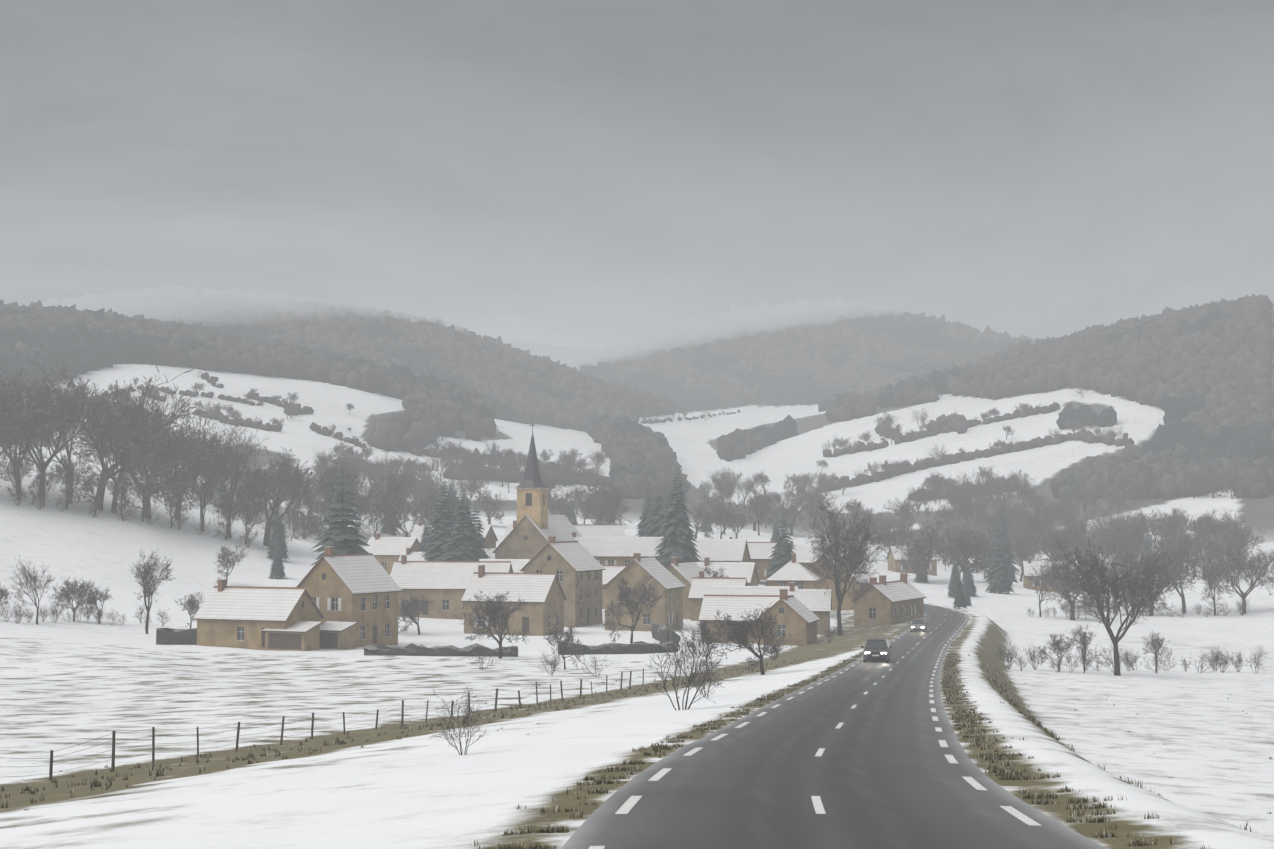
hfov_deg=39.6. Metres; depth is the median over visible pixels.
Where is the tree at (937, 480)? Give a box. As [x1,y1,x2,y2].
[928,473,944,499]
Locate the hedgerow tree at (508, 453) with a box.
[504,448,516,459]
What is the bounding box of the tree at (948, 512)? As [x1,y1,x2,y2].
[930,502,962,529]
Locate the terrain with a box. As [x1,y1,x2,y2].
[0,308,1273,848]
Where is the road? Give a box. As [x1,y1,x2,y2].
[561,581,1106,848]
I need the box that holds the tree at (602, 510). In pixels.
[583,497,632,525]
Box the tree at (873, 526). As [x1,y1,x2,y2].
[849,518,881,546]
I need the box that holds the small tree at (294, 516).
[286,507,298,534]
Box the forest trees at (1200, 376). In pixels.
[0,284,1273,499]
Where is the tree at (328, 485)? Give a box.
[310,463,355,508]
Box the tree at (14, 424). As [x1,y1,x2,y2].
[0,375,36,467]
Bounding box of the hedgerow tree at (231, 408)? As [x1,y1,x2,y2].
[223,404,236,417]
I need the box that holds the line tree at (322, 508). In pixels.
[290,488,354,539]
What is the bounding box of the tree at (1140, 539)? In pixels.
[1114,523,1155,567]
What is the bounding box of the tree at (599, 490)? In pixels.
[575,481,620,520]
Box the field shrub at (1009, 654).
[993,642,1024,668]
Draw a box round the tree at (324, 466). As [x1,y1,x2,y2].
[311,448,338,480]
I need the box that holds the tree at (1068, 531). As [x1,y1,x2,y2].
[1050,523,1088,545]
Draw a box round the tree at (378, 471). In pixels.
[362,460,387,487]
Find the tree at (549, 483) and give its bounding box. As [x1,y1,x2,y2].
[540,471,563,497]
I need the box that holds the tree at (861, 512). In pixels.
[847,505,874,524]
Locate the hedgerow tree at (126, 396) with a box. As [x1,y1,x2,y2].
[116,390,134,405]
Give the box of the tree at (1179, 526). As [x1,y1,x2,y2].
[1167,519,1191,539]
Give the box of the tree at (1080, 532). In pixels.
[1059,522,1092,550]
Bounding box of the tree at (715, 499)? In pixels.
[698,488,730,518]
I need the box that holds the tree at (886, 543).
[872,523,906,553]
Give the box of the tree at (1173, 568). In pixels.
[1118,542,1194,615]
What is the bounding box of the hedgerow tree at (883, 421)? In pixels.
[874,417,886,430]
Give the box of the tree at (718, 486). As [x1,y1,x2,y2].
[709,477,738,501]
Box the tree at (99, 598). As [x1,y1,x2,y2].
[75,587,112,622]
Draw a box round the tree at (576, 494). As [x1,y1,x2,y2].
[564,486,585,514]
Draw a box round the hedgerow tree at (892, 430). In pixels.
[887,427,896,444]
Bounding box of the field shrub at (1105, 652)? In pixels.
[1096,642,1125,672]
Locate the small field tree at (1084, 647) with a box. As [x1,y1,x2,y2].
[1069,625,1096,672]
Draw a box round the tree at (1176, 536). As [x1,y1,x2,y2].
[1164,530,1213,576]
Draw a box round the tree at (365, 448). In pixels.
[361,444,374,458]
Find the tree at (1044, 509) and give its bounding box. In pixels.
[1034,503,1068,531]
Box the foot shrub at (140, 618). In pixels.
[133,604,145,623]
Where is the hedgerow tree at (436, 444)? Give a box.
[434,440,440,450]
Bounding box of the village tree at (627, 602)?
[601,572,664,642]
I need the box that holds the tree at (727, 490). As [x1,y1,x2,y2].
[719,480,735,506]
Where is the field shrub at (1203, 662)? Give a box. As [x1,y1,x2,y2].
[1183,650,1221,672]
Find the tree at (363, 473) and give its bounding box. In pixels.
[348,457,377,492]
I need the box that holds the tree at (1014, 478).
[1006,469,1025,499]
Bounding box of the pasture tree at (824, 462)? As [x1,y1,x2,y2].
[816,460,828,468]
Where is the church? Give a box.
[493,423,582,559]
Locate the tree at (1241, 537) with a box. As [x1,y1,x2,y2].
[1221,522,1266,569]
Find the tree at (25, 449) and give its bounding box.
[0,379,69,493]
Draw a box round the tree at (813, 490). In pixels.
[806,485,822,495]
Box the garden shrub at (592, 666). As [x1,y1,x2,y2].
[574,652,612,676]
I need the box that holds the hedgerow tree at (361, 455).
[349,448,369,462]
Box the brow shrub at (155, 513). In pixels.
[136,502,160,524]
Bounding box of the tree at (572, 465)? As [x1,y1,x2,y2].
[559,454,585,474]
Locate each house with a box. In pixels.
[193,579,323,649]
[297,546,401,647]
[364,533,419,574]
[390,555,512,618]
[398,548,429,560]
[411,521,461,542]
[461,565,566,635]
[474,524,497,547]
[481,548,495,558]
[504,520,516,538]
[520,536,604,626]
[571,520,624,536]
[572,532,662,564]
[602,553,685,630]
[602,565,626,608]
[666,557,709,618]
[688,571,747,620]
[691,539,750,562]
[697,557,759,585]
[708,586,797,594]
[729,537,776,579]
[786,541,840,568]
[787,582,831,634]
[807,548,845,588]
[818,561,871,609]
[851,573,925,628]
[886,542,937,575]
[1022,556,1077,592]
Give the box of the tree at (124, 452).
[70,388,182,512]
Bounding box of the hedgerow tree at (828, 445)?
[822,439,834,451]
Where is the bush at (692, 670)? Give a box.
[646,621,734,709]
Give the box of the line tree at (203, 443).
[177,433,229,491]
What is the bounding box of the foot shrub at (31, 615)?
[23,611,35,622]
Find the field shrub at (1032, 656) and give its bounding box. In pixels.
[1019,643,1045,669]
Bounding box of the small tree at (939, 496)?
[933,491,945,504]
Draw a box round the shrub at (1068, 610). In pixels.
[1060,602,1079,617]
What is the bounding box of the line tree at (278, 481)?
[253,459,311,516]
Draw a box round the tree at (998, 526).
[992,521,1018,535]
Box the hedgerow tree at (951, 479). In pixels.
[940,477,960,490]
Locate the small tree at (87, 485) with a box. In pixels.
[66,467,111,515]
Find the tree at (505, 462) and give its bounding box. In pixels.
[495,455,519,486]
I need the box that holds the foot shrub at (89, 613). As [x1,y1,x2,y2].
[84,603,94,622]
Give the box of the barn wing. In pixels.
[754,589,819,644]
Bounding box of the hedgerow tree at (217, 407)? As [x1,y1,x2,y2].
[207,403,224,416]
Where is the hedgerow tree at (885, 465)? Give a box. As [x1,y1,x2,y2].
[876,460,893,479]
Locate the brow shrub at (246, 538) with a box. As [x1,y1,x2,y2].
[236,528,257,547]
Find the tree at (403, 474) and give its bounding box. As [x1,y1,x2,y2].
[395,469,417,484]
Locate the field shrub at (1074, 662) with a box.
[1063,649,1080,672]
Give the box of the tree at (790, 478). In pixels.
[783,473,802,489]
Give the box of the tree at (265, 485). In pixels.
[236,447,330,546]
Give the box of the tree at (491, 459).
[480,450,501,466]
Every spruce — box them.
[266,510,290,559]
[269,541,285,577]
[311,469,368,564]
[379,501,399,532]
[416,514,431,551]
[421,482,454,560]
[441,487,481,560]
[447,479,457,512]
[471,505,490,558]
[489,441,499,464]
[567,499,577,523]
[636,490,652,536]
[643,487,663,536]
[653,491,675,536]
[654,467,700,567]
[700,506,713,532]
[765,514,795,585]
[769,522,781,541]
[913,552,928,582]
[947,559,964,597]
[952,576,966,608]
[961,563,977,596]
[965,585,971,605]
[983,514,1020,583]
[985,535,1014,593]
[1139,531,1153,571]
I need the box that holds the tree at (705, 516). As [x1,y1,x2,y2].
[686,500,724,538]
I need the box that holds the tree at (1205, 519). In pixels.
[1179,508,1221,539]
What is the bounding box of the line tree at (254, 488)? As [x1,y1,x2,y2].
[240,466,276,514]
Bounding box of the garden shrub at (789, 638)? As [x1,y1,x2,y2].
[775,629,800,646]
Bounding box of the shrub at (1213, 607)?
[1205,601,1223,615]
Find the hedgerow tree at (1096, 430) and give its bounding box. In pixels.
[1092,427,1101,442]
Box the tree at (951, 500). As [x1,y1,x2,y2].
[942,491,963,510]
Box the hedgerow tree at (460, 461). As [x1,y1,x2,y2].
[449,451,470,479]
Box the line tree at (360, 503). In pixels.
[339,485,380,532]
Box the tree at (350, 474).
[321,455,368,513]
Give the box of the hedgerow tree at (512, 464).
[495,453,524,470]
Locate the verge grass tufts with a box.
[0,652,1271,848]
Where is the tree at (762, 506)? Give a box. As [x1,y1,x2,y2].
[741,487,776,535]
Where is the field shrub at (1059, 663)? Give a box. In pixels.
[1049,656,1063,671]
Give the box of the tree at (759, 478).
[752,471,771,492]
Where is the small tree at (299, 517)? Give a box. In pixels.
[297,513,316,532]
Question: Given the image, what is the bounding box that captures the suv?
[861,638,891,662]
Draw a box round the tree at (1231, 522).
[1213,517,1244,532]
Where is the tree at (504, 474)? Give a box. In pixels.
[497,464,513,492]
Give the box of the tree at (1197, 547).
[1173,528,1225,569]
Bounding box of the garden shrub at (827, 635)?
[818,624,837,642]
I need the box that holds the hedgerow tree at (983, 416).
[980,413,989,419]
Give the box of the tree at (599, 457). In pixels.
[588,449,610,473]
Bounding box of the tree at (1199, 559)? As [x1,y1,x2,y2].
[1181,547,1206,579]
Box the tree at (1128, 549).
[1106,537,1144,570]
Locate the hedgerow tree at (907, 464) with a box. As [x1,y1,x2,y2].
[900,460,910,473]
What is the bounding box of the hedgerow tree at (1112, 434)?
[1104,425,1124,443]
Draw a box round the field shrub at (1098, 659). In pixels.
[1080,643,1113,670]
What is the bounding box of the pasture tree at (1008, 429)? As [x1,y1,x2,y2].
[1002,424,1015,439]
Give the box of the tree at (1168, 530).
[1155,515,1178,538]
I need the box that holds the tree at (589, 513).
[577,495,608,523]
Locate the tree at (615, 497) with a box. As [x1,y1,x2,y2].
[584,478,631,520]
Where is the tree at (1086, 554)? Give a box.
[1073,544,1098,565]
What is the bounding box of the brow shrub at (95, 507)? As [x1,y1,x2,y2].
[81,496,101,517]
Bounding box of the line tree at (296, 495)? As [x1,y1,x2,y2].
[283,475,314,524]
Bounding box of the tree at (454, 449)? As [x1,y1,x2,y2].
[435,438,467,462]
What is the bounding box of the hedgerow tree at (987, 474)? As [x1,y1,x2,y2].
[976,464,1000,483]
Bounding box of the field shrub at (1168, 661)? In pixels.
[1153,642,1179,670]
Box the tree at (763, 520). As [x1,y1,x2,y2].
[733,492,780,530]
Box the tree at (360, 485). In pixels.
[343,477,366,496]
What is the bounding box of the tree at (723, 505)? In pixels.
[704,499,734,534]
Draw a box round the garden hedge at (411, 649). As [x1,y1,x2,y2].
[364,643,517,656]
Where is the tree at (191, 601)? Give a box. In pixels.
[175,591,202,628]
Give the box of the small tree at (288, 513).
[283,501,299,528]
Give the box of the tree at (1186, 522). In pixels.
[1158,513,1198,540]
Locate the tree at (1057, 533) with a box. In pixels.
[1045,529,1075,542]
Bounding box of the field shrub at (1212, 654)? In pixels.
[1201,646,1234,670]
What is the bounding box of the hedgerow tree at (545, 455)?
[537,449,554,465]
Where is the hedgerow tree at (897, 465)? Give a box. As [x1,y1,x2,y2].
[891,460,902,468]
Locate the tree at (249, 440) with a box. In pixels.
[208,417,274,537]
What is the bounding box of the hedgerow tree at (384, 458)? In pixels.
[374,451,392,469]
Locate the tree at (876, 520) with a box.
[853,511,890,540]
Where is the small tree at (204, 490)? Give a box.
[188,478,221,516]
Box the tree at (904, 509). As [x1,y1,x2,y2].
[882,497,920,529]
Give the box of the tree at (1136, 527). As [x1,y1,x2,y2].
[1108,522,1152,546]
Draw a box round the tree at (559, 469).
[546,458,574,486]
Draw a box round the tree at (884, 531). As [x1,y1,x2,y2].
[874,519,920,547]
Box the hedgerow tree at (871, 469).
[864,461,879,475]
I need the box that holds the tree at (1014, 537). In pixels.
[993,527,1025,543]
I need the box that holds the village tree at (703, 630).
[681,620,726,669]
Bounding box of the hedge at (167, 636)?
[156,628,196,644]
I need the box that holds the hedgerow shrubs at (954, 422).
[25,372,1133,499]
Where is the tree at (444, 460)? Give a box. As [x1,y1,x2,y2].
[427,452,455,480]
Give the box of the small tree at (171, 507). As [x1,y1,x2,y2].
[155,492,190,528]
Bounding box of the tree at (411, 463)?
[400,457,419,471]
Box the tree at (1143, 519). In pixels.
[1120,507,1167,545]
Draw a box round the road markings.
[588,581,1041,848]
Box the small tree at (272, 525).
[261,515,292,543]
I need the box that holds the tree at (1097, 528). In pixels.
[1092,521,1104,532]
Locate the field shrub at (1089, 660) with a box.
[1074,650,1100,669]
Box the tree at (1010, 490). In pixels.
[993,481,1019,504]
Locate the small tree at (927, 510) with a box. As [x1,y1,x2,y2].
[924,506,933,523]
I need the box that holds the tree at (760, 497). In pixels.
[746,490,776,519]
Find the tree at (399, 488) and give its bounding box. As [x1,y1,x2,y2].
[355,467,415,535]
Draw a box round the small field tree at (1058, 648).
[1037,633,1077,671]
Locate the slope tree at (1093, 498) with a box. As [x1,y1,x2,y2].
[1073,484,1102,512]
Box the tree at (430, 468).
[415,460,438,477]
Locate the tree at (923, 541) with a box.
[888,516,958,576]
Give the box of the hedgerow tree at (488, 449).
[484,442,500,453]
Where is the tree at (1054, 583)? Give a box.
[1036,546,1112,619]
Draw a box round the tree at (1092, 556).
[1077,549,1106,574]
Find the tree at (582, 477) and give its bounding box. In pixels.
[574,467,595,493]
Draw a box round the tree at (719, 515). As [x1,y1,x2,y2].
[711,502,737,538]
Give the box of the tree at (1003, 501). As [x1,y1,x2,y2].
[995,494,1010,510]
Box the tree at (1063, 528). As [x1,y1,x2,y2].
[1048,522,1078,549]
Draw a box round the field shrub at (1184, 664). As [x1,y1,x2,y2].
[1181,658,1188,671]
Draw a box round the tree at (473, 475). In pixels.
[455,463,495,501]
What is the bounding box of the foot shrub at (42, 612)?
[34,606,51,621]
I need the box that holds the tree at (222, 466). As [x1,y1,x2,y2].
[173,424,257,531]
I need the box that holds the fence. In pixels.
[2,668,643,780]
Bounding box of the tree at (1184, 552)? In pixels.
[1132,535,1200,612]
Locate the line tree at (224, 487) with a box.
[200,461,252,508]
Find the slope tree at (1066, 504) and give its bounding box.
[1045,497,1074,524]
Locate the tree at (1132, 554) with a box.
[1116,548,1147,568]
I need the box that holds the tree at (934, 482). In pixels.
[919,472,945,501]
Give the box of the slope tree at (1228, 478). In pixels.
[1213,469,1242,498]
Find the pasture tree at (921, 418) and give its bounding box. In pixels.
[911,408,931,427]
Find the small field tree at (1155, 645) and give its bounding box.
[1142,632,1169,673]
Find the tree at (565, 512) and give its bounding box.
[548,495,576,518]
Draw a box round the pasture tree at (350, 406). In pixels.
[345,403,353,413]
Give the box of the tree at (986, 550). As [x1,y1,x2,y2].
[973,544,1013,568]
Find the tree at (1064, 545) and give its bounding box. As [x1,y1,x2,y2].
[1051,529,1079,560]
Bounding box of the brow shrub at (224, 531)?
[210,517,234,539]
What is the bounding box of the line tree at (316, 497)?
[301,481,320,531]
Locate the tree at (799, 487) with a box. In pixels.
[793,484,806,494]
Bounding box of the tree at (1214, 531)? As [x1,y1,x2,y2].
[1192,518,1227,556]
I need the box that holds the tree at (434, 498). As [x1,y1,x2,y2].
[406,486,451,521]
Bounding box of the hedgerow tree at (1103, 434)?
[1097,430,1106,442]
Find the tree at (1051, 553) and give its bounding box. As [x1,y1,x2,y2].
[1048,548,1074,560]
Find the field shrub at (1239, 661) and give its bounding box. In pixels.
[1228,652,1249,671]
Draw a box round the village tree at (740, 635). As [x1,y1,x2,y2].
[703,603,786,674]
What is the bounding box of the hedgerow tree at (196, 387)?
[190,383,205,395]
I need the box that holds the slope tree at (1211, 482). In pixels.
[1197,475,1227,497]
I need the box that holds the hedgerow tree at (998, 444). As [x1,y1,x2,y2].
[992,439,1004,447]
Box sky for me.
[0,0,1273,349]
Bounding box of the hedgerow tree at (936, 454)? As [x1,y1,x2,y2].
[924,443,946,459]
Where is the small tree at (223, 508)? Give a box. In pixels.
[212,491,253,538]
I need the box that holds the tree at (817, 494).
[799,487,837,525]
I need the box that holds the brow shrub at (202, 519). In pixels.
[189,513,215,536]
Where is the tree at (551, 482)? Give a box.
[541,472,559,501]
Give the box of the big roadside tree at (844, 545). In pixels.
[797,496,888,635]
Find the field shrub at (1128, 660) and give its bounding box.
[1119,647,1142,670]
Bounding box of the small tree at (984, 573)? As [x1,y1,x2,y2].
[974,557,989,577]
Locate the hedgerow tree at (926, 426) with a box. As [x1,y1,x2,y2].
[920,421,932,429]
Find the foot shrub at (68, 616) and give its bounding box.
[61,612,75,621]
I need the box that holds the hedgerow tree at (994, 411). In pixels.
[989,407,999,415]
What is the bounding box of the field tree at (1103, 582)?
[1048,537,1178,675]
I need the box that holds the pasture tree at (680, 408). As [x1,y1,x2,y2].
[677,405,689,415]
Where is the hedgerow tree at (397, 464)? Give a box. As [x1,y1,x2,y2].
[381,455,408,472]
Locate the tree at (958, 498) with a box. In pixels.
[945,489,981,522]
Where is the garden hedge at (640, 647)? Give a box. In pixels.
[558,640,678,654]
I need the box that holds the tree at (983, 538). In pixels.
[973,530,993,568]
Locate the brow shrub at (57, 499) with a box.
[56,490,72,510]
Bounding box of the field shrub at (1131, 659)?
[1121,648,1144,669]
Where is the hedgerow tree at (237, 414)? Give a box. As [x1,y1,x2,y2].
[227,410,242,418]
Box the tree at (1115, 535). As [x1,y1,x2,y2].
[1094,525,1141,565]
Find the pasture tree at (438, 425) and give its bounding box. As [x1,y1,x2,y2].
[436,421,447,440]
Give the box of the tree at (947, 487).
[938,479,969,505]
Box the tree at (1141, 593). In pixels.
[1119,575,1156,614]
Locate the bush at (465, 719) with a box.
[429,687,487,754]
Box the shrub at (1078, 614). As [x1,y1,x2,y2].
[1066,605,1084,617]
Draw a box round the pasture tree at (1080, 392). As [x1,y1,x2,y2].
[1073,384,1086,396]
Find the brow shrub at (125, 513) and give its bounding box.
[110,495,142,522]
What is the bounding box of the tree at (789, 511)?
[769,494,811,535]
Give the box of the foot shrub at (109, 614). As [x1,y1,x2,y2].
[106,608,119,624]
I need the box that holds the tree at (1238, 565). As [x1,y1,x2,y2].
[1195,543,1273,613]
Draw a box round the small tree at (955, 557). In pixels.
[944,547,965,567]
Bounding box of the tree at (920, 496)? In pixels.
[907,484,935,515]
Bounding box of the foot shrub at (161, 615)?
[157,608,170,623]
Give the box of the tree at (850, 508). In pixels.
[844,499,864,517]
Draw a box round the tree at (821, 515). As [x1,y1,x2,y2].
[808,503,844,537]
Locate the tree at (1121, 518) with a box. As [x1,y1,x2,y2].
[1106,513,1139,530]
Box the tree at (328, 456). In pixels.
[312,450,334,474]
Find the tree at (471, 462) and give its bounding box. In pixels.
[457,456,481,474]
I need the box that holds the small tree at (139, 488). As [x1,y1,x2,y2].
[116,474,162,520]
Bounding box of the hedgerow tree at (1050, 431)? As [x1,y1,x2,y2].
[1048,428,1061,435]
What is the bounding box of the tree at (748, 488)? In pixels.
[735,477,756,501]
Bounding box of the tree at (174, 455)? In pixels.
[71,402,218,518]
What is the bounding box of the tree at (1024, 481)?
[1011,474,1032,506]
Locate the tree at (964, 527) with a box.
[935,525,971,570]
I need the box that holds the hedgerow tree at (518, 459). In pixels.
[502,451,527,470]
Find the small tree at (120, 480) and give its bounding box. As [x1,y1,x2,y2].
[100,467,138,518]
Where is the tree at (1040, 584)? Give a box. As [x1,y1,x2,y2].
[1024,558,1066,616]
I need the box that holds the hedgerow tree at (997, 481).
[988,477,1006,486]
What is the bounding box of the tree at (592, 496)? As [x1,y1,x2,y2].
[574,488,598,523]
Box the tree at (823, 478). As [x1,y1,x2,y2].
[810,471,837,495]
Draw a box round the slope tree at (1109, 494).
[1101,489,1121,509]
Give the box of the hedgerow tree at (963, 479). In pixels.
[946,470,974,490]
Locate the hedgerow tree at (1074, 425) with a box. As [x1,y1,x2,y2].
[1064,417,1088,434]
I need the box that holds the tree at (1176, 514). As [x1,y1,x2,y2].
[1151,506,1189,542]
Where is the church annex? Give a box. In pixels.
[479,559,529,572]
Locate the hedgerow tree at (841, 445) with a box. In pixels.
[832,436,851,450]
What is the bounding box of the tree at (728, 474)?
[716,468,742,484]
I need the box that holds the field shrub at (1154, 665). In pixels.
[1144,657,1169,670]
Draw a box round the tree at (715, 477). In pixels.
[708,470,730,483]
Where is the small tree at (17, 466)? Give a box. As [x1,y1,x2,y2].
[0,454,40,498]
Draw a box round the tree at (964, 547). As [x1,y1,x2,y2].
[932,524,998,580]
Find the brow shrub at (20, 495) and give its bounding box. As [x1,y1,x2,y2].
[7,485,28,505]
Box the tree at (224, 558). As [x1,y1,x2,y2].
[213,545,247,582]
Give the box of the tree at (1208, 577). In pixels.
[1194,546,1228,615]
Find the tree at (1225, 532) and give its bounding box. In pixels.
[1209,524,1242,549]
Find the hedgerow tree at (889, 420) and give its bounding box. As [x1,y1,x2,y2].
[879,413,899,432]
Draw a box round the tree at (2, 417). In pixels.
[0,382,59,444]
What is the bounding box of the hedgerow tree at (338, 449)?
[329,440,355,461]
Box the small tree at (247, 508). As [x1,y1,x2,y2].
[228,497,272,544]
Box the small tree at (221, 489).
[211,478,225,501]
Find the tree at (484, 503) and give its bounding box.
[469,487,509,524]
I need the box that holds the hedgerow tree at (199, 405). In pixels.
[193,401,204,409]
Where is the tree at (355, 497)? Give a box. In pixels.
[332,482,388,533]
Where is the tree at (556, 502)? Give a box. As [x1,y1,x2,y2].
[548,489,573,514]
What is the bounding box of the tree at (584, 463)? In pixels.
[575,456,587,470]
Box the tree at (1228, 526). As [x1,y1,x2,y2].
[1217,520,1241,537]
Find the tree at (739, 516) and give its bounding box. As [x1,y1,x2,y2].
[723,506,756,538]
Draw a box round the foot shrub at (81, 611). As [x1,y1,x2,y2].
[70,606,85,619]
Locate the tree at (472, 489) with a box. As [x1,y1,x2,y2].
[455,477,487,506]
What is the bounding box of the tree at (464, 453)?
[454,449,480,463]
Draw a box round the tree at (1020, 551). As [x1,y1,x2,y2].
[1009,537,1049,581]
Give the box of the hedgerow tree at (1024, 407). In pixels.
[1016,402,1032,412]
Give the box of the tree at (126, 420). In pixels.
[47,361,200,511]
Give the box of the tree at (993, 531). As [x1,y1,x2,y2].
[975,529,1012,544]
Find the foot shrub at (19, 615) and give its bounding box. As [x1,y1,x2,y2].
[0,602,30,623]
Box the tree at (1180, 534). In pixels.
[1174,528,1198,549]
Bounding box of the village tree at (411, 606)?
[398,589,433,634]
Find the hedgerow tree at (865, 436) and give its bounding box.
[857,429,872,442]
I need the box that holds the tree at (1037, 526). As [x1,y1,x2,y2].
[1008,508,1060,550]
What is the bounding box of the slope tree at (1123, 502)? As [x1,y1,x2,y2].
[1110,494,1130,513]
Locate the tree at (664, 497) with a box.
[659,487,691,505]
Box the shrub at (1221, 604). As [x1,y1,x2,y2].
[1213,601,1230,615]
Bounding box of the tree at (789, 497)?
[781,486,818,519]
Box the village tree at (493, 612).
[458,589,528,658]
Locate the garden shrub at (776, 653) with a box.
[758,633,789,660]
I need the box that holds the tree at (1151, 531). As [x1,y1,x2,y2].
[1147,513,1168,548]
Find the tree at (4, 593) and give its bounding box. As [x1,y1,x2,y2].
[0,581,14,605]
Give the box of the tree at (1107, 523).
[1085,509,1124,533]
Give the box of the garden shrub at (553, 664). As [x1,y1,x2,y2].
[539,649,561,674]
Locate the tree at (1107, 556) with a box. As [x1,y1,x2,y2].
[1097,543,1116,564]
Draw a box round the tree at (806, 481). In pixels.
[786,472,818,493]
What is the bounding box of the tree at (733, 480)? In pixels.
[724,473,739,506]
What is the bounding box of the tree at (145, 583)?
[129,549,175,633]
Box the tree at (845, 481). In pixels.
[840,475,856,494]
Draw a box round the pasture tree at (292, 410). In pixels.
[284,405,298,418]
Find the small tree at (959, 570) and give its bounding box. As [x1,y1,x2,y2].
[955,560,971,575]
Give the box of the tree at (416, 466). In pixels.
[403,458,431,478]
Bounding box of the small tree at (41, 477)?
[27,465,66,506]
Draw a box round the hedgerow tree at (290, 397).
[284,393,298,403]
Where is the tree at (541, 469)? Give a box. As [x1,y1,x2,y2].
[522,462,547,477]
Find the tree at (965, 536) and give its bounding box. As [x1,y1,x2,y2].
[948,528,982,556]
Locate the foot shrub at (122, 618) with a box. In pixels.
[118,612,126,624]
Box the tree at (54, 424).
[0,366,118,499]
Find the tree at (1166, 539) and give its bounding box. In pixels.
[1151,533,1183,557]
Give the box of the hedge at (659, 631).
[651,621,680,646]
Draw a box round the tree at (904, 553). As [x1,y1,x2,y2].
[894,539,936,567]
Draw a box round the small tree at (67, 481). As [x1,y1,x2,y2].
[48,452,96,509]
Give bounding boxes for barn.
[699,595,792,642]
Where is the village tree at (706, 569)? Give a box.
[703,565,726,576]
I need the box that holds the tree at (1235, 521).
[1218,507,1247,531]
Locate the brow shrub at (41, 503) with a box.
[30,492,49,509]
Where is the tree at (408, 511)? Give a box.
[372,498,424,536]
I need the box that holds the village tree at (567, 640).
[544,623,584,669]
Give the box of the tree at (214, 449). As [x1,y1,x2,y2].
[135,413,237,519]
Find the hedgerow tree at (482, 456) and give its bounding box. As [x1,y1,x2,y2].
[460,448,488,479]
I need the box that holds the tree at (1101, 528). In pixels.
[1090,524,1113,553]
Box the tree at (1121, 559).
[1091,546,1155,612]
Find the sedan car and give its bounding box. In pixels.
[908,619,927,631]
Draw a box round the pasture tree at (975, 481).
[973,472,985,484]
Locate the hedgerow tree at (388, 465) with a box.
[384,460,401,474]
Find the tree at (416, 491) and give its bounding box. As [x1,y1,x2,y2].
[402,475,445,515]
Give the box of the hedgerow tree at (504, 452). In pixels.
[501,449,515,456]
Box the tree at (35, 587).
[7,555,55,624]
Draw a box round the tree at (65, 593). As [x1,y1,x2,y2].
[47,577,100,621]
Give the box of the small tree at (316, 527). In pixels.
[304,516,326,536]
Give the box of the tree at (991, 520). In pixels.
[977,509,1008,539]
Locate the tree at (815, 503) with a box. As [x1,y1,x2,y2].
[802,497,827,524]
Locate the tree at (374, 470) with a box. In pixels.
[356,459,397,487]
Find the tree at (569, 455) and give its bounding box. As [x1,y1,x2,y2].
[557,447,582,461]
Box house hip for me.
[766,553,819,588]
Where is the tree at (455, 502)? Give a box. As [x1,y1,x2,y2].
[426,492,471,516]
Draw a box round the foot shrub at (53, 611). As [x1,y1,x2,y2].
[40,602,64,622]
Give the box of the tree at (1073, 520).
[1055,512,1094,539]
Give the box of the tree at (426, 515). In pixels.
[415,504,466,524]
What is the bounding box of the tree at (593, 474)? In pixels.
[582,463,604,489]
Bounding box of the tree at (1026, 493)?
[1014,485,1037,504]
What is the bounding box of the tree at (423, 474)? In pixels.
[396,468,430,499]
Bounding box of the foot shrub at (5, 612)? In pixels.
[0,604,13,620]
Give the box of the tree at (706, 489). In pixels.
[696,481,715,496]
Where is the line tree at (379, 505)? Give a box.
[362,483,400,536]
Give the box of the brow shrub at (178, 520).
[168,507,195,529]
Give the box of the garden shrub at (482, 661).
[466,641,500,669]
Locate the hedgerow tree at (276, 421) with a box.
[269,416,284,429]
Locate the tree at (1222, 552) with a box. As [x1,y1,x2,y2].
[1206,538,1254,581]
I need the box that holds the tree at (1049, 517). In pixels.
[1019,509,1061,549]
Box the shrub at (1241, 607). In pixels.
[1236,597,1250,615]
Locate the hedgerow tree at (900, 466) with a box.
[889,456,909,474]
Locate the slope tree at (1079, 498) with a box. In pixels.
[1058,485,1092,514]
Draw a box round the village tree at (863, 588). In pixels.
[842,579,868,602]
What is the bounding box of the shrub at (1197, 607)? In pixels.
[1191,604,1202,613]
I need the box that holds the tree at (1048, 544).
[1024,526,1071,558]
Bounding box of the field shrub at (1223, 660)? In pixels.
[1212,647,1238,672]
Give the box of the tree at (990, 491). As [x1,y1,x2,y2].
[968,484,1001,513]
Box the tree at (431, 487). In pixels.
[412,473,461,501]
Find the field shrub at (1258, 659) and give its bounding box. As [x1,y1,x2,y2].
[1246,645,1271,672]
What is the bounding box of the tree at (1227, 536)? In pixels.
[1212,533,1242,564]
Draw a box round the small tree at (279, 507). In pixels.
[270,505,282,516]
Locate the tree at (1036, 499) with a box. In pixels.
[1022,489,1048,511]
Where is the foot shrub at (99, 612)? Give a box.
[90,604,111,623]
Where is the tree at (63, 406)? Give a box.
[3,353,102,503]
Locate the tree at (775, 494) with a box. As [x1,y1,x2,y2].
[767,490,782,512]

